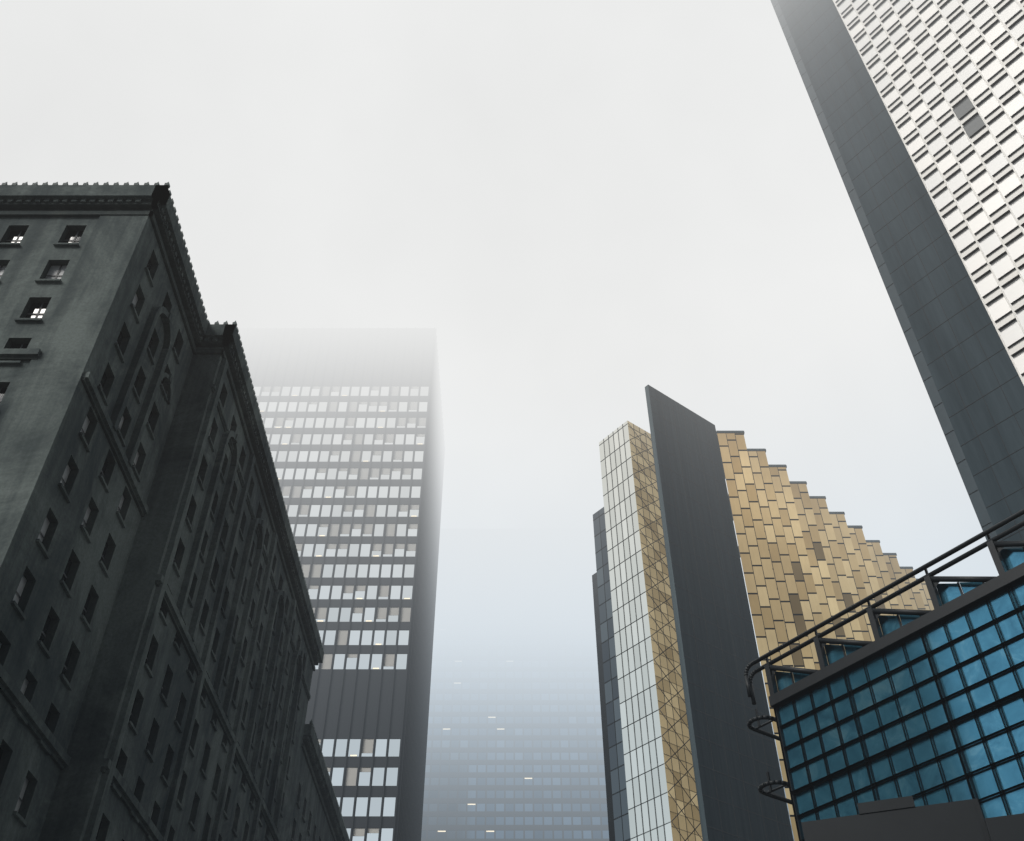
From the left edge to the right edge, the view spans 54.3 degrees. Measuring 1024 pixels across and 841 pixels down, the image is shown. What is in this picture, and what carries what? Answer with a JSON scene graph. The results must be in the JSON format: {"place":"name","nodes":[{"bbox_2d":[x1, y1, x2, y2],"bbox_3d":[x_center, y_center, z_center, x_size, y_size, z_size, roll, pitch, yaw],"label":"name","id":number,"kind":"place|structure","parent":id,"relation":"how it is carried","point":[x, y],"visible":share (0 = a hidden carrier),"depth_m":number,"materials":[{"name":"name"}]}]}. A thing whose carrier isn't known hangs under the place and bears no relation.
{"place":"outdoors","nodes":[
{"label":"outdoors","id":0,"kind":"place"},
{"bbox_2d":[0,182,349,840],"bbox_3d":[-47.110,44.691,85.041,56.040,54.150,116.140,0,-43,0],"label":"building","id":1,"kind":"structure","parent":0,"point":[161,652],"depth_m":57.35,"materials":[{"name":"grey stone"}]},
{"bbox_2d":[238,327,444,840],"bbox_3d":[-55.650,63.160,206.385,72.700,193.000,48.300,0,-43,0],"label":"black tower","id":2,"kind":"structure","parent":0,"point":[352,418],"depth_m":215.26,"materials":[{"name":"metal"}]},
{"bbox_2d":[0,0,998,591],"label":"sky","id":3,"kind":"structure","parent":0,"point":[588,205],"materials":[{"name":"white"}]},
{"bbox_2d":[592,385,942,840],"bbox_3d":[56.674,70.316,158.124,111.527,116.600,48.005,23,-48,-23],"label":"gold tower","id":4,"kind":"structure","parent":0,"point":[689,755],"depth_m":145.95,"materials":[{"name":"metal"}]},
{"bbox_2d":[744,509,1023,840],"bbox_3d":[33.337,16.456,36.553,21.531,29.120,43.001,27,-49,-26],"label":"building","id":5,"kind":"structure","parent":0,"point":[923,707],"depth_m":45.45,"materials":[{"name":"glass"}]},
{"bbox_2d":[771,0,1023,548],"bbox_3d":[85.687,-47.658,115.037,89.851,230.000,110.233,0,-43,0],"label":"white tower","id":6,"kind":"structure","parent":0,"point":[918,106],"depth_m":105.81,"materials":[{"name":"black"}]},
{"bbox_2d":[801,796,1023,840],"bbox_3d":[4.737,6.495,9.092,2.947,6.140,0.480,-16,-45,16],"label":"building","id":7,"kind":"structure","parent":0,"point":[900,819],"depth_m":10.93,"materials":[{"name":"metal"}]},
{"label":"ground","id":8,"kind":"structure","parent":0,"visible":0},
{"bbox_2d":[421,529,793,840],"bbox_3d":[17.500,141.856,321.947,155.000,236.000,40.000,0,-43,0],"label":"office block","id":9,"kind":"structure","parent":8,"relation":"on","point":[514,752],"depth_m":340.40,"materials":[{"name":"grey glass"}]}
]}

